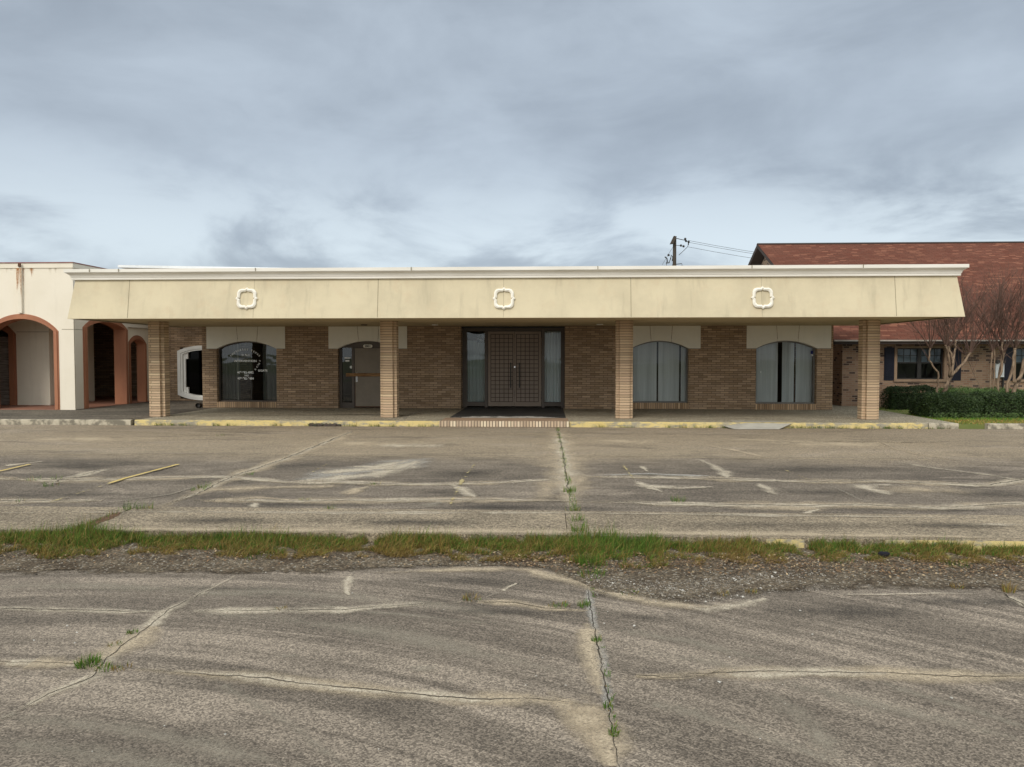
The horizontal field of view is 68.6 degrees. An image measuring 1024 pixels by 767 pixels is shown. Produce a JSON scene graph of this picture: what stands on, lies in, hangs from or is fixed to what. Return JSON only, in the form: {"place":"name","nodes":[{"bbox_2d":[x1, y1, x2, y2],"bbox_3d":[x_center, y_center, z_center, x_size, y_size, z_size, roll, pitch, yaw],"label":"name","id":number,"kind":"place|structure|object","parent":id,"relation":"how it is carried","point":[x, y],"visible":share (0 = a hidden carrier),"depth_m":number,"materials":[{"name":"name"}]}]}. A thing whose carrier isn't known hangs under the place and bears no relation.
{"place":"outdoors","nodes":[
{"label":"outdoors","id":0,"kind":"place"},
{"bbox_2d":[0,401,209,424],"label":"dark walkway","id":1,"kind":"structure","parent":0,"point":[138,411],"depth_m":24.45,"materials":[{"name":"grey concrete"}]},
{"bbox_2d":[0,262,185,409],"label":"stucco building","id":2,"kind":"structure","parent":1,"relation":"on","point":[52,357],"depth_m":27.89,"materials":[{"name":"white paint"}]},
{"bbox_2d":[0,337,9,404],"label":"boarded window","id":3,"kind":"structure","parent":2,"relation":"in","point":[4,355],"depth_m":28.18,"materials":[{"name":"brown wood"}]},
{"bbox_2d":[195,403,202,407],"bbox_3d":[-11.081,0.774,26.603,0.170,0.166,0.240,0,2,3],"label":"drain pipe","id":4,"kind":"object","parent":1,"relation":"on","point":[198,405],"visible":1,"depth_m":26.56,"materials":[{"name":"black metal"}]},
{"bbox_2d":[0,565,1023,766],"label":"driveway","id":5,"kind":"structure","parent":0,"point":[201,697],"depth_m":4.88,"materials":[{"name":"asphalt"}]},
{"bbox_2d":[73,652,103,668],"bbox_3d":[-2.837,1.837,5.007,0.203,0.085,0.221,0,2,3],"label":"weed tuft","id":6,"kind":"object","parent":5,"relation":"on","point":[92,659],"visible":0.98,"depth_m":5.00,"materials":[{"name":"green plant"}]},
{"bbox_2d":[92,660,112,672],"bbox_3d":[-2.689,1.855,4.938,0.140,0.056,0.157,0,2,3],"label":"weed tuft","id":7,"kind":"object","parent":5,"relation":"on","point":[105,665],"visible":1,"depth_m":4.96,"materials":[{"name":"green plant"}]},
{"bbox_2d":[111,659,132,671],"bbox_3d":[-2.581,1.861,4.962,0.132,0.041,0.133,1,2,32],"label":"weed tuft","id":8,"kind":"object","parent":5,"relation":"on","point":[117,665],"visible":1,"depth_m":4.96,"materials":[{"name":"green plant"}]},
{"bbox_2d":[126,628,137,634],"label":"weed tuft","id":9,"kind":"object","parent":5,"relation":"on","point":[129,632],"visible":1,"depth_m":5.58,"materials":[{"name":"green plant"}]},
{"bbox_2d":[462,592,481,601],"bbox_3d":[-0.354,1.803,6.383,0.203,0.056,0.192,-1,2,-26],"label":"weed tuft","id":10,"kind":"object","parent":5,"relation":"on","point":[464,598],"visible":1,"depth_m":6.36,"materials":[{"name":"green plant"}]},
{"bbox_2d":[548,600,569,608],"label":"weed tuft","id":11,"kind":"object","parent":5,"relation":"on","point":[566,603],"visible":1,"depth_m":6.20,"materials":[{"name":"green plant"}]},
{"bbox_2d":[577,597,590,607],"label":"weed tuft","id":12,"kind":"object","parent":5,"relation":"on","point":[586,603],"visible":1,"depth_m":6.20,"materials":[{"name":"green plant"}]},
{"bbox_2d":[590,634,601,641],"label":"weed tuft","id":13,"kind":"object","parent":5,"relation":"on","point":[595,638],"visible":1,"depth_m":5.43,"materials":[{"name":"green plant"}]},
{"bbox_2d":[603,701,612,708],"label":"weed tuft","id":14,"kind":"object","parent":5,"relation":"on","point":[604,706],"visible":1,"depth_m":4.41,"materials":[{"name":"green plant"}]},
{"bbox_2d":[607,724,621,736],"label":"weed tuft","id":15,"kind":"object","parent":5,"relation":"on","point":[614,730],"visible":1,"depth_m":4.09,"materials":[{"name":"green plant"}]},
{"bbox_2d":[0,425,1023,514],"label":"parking lot","id":16,"kind":"structure","parent":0,"point":[895,471],"depth_m":13.16,"materials":[{"name":"grey asphalt"}]},
{"bbox_2d":[0,419,133,424],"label":"kerb","id":17,"kind":"structure","parent":16,"relation":"on","point":[66,421],"depth_m":21.56,"materials":[{"name":"concrete"}]},
{"bbox_2d":[308,423,341,426],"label":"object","id":18,"kind":"object","parent":16,"relation":"on","point":[322,424],"visible":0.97,"depth_m":21.10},
{"bbox_2d":[439,418,568,427],"bbox_3d":[-0.191,1.111,21.437,3.615,0.166,1.200,0,2,3],"label":"brick step","id":19,"kind":"object","parent":16,"relation":"on","point":[509,422],"visible":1,"depth_m":20.88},
{"bbox_2d":[135,420,927,428],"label":"kerb","id":20,"kind":"structure","parent":16,"relation":"on","point":[436,423],"depth_m":20.85,"materials":[{"name":"yellow paint"}]},
{"bbox_2d":[725,421,790,428],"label":"concrete ramp","id":21,"kind":"structure","parent":16,"relation":"on","point":[760,426],"depth_m":20.44,"materials":[{"name":"beige concrete"}]},
{"bbox_2d":[928,423,1023,428],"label":"kerb","id":22,"kind":"structure","parent":16,"relation":"on","point":[987,425],"depth_m":20.36,"materials":[{"name":"concrete"}]},
{"bbox_2d":[0,506,1023,548],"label":"concrete strip","id":23,"kind":"object","parent":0,"point":[799,529],"visible":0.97,"depth_m":8.69,"materials":[{"name":"grey concrete"}]},
{"bbox_2d":[0,540,1023,602],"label":"dirt","id":24,"kind":"structure","parent":0,"point":[29,563],"depth_m":7.30,"materials":[{"name":"gravel"}]},
{"bbox_2d":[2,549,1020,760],"bbox_3d":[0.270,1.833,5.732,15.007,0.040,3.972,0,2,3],"label":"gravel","id":25,"kind":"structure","parent":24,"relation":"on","point":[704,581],"depth_m":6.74,"materials":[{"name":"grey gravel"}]},
{"bbox_2d":[0,422,1023,728],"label":"grass","id":26,"kind":"structure","parent":24,"relation":"on","point":[400,544],"depth_m":7.89,"materials":[{"name":"green plant"}]},
{"bbox_2d":[0,542,1023,581],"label":"fallen leaves","id":27,"kind":"object","parent":24,"relation":"on","point":[905,565],"visible":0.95,"depth_m":7.32,"materials":[{"name":"brown plant"}]},
{"bbox_2d":[878,551,889,556],"bbox_3d":[3.775,1.729,7.613,0.116,0.057,0.072,-1,2,-17],"label":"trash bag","id":28,"kind":"object","parent":27,"relation":"on","point":[884,553],"visible":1,"depth_m":7.60,"materials":[{"name":"black plastic"}]},
{"bbox_2d":[717,588,729,596],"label":"weed tuft","id":29,"kind":"object","parent":24,"relation":"on","point":[721,592],"visible":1,"depth_m":6.47,"materials":[{"name":"green plant"}]},
{"bbox_2d":[949,582,964,588],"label":"weed tuft","id":30,"kind":"object","parent":24,"relation":"on","point":[952,585],"visible":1,"depth_m":6.68,"materials":[{"name":"green plant"}]},
{"bbox_2d":[999,581,1018,592],"bbox_3d":[4.354,1.766,6.580,0.190,0.115,0.209,0,2,3],"label":"weed tuft","id":31,"kind":"object","parent":24,"relation":"on","point":[1004,589],"visible":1,"depth_m":6.56,"materials":[{"name":"green plant"}]},
{"bbox_2d":[0,0,1023,268],"label":"sky","id":32,"kind":"structure","parent":0,"point":[210,133],"materials":[{"name":"grey"}]},
{"bbox_2d":[135,399,952,422],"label":"walkway","id":33,"kind":"structure","parent":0,"point":[841,414],"depth_m":23.14,"materials":[{"name":"concrete"}]},
{"bbox_2d":[450,407,565,417],"bbox_3d":[-0.040,0.948,24.117,3.441,0.020,4.924,0,2,3],"label":"entrance mat","id":34,"kind":"object","parent":33,"relation":"on","point":[477,412],"visible":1,"depth_m":23.81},
{"bbox_2d":[63,264,968,419],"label":"office building","id":35,"kind":"structure","parent":33,"relation":"on","point":[623,341],"depth_m":22.67,"materials":[{"name":"beige paint"}]},
{"bbox_2d":[177,346,202,399],"bbox_3d":[-12.729,-0.438,30.905,2.020,2.245,0.220,0,2,3],"label":"oval window","id":36,"kind":"structure","parent":35,"relation":"in","point":[189,359],"depth_m":30.99,"materials":[{"name":"white paint"}]},
{"bbox_2d":[206,327,284,401],"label":"arched window","id":37,"kind":"structure","parent":35,"relation":"in","point":[272,338],"depth_m":26.71,"materials":[{"name":"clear glass"}]},
{"bbox_2d":[346,348,380,406],"bbox_3d":[-5.045,-0.201,26.460,1.603,2.088,0.120,0,2,3],"label":"steel door","id":38,"kind":"structure","parent":35,"relation":"in","point":[367,360],"depth_m":26.47,"materials":[{"name":"beige metal"}]},
{"bbox_2d":[488,331,514,405],"bbox_3d":[-0.362,-0.517,26.542,0.977,2.644,0.148,0,2,3],"label":"door","id":39,"kind":"structure","parent":35,"relation":"in","point":[501,344],"depth_m":26.56,"materials":[{"name":"black metal"}]},
{"bbox_2d":[515,331,540,405],"bbox_3d":[0.563,-0.515,26.498,0.937,2.644,0.148,0,2,3],"label":"door","id":40,"kind":"structure","parent":35,"relation":"in","point":[527,343],"depth_m":26.52,"materials":[{"name":"black metal"}]},
{"bbox_2d":[633,326,700,402],"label":"arched window","id":41,"kind":"structure","parent":35,"relation":"in","point":[644,345],"depth_m":26.14,"materials":[{"name":"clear glass"}]},
{"bbox_2d":[747,326,830,403],"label":"arched window","id":42,"kind":"structure","parent":35,"relation":"in","point":[765,341],"depth_m":25.93,"materials":[{"name":"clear glass"}]},
{"bbox_2d":[879,407,1023,428],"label":"lawn","id":43,"kind":"structure","parent":0,"point":[970,426],"depth_m":20.51,"materials":[{"name":"plant"}]},
{"bbox_2d":[748,241,1023,406],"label":"brick house","id":44,"kind":"structure","parent":43,"relation":"on","point":[904,359],"depth_m":28.46,"materials":[{"name":"red brick"}]},
{"bbox_2d":[893,346,946,381],"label":"window","id":45,"kind":"structure","parent":44,"relation":"in","point":[911,364],"depth_m":27.47,"materials":[{"name":"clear glass"}]},
{"bbox_2d":[1012,346,1023,381],"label":"window","id":46,"kind":"structure","parent":44,"relation":"in","point":[1019,355],"depth_m":27.33,"materials":[{"name":"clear glass"}]},
{"bbox_2d":[879,384,942,409],"bbox_3d":[14.040,0.475,26.406,1.882,0.938,1.029,0,2,3],"label":"hedge","id":47,"kind":"object","parent":43,"relation":"on","point":[897,399],"visible":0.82,"depth_m":26.20,"materials":[{"name":"green plant"}]},
{"bbox_2d":[907,390,984,418],"bbox_3d":[13.276,0.628,23.131,1.765,0.861,1.648,0,2,3],"label":"hedge","id":48,"kind":"object","parent":43,"relation":"on","point":[927,404],"visible":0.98,"depth_m":22.58,"materials":[{"name":"green plant"}]},
{"bbox_2d":[899,261,1015,392],"bbox_3d":[14.082,-1.510,24.359,4.613,4.992,2.823,-1,2,-18],"label":"crepe myrtle","id":49,"kind":"object","parent":43,"relation":"on","point":[947,345],"visible":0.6,"depth_m":24.29,"materials":[{"name":"brown plant"}]},
{"bbox_2d":[927,261,1023,389],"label":"crepe myrtle","id":50,"kind":"object","parent":43,"relation":"on","point":[992,347],"visible":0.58,"depth_m":24.83,"materials":[{"name":"brown plant"}]},
{"bbox_2d":[929,412,1023,418],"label":"undergrowth","id":51,"kind":"object","parent":43,"relation":"on","point":[977,414],"visible":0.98,"depth_m":22.29,"materials":[{"name":"green plant"}]},
{"bbox_2d":[935,385,1023,400],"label":"hedge","id":52,"kind":"object","parent":43,"relation":"on","point":[964,389],"visible":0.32,"depth_m":24.80,"materials":[{"name":"green plant"}]},
{"bbox_2d":[960,259,1023,392],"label":"crepe myrtle","id":53,"kind":"object","parent":43,"relation":"on","point":[1020,376],"visible":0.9,"depth_m":24.48,"materials":[{"name":"brown plant"}]},
{"bbox_2d":[966,390,1023,417],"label":"hedge","id":54,"kind":"object","parent":43,"relation":"on","point":[1005,403],"visible":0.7,"depth_m":22.57,"materials":[{"name":"green plant"}]},
{"label":"ground","id":55,"kind":"structure","parent":0,"visible":0},
{"bbox_2d":[662,236,689,265],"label":"utility pole","id":56,"kind":"object","parent":55,"relation":"on","point":[673,240],"visible":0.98,"depth_m":60.99,"materials":[{"name":"brown wood"}]}
]}

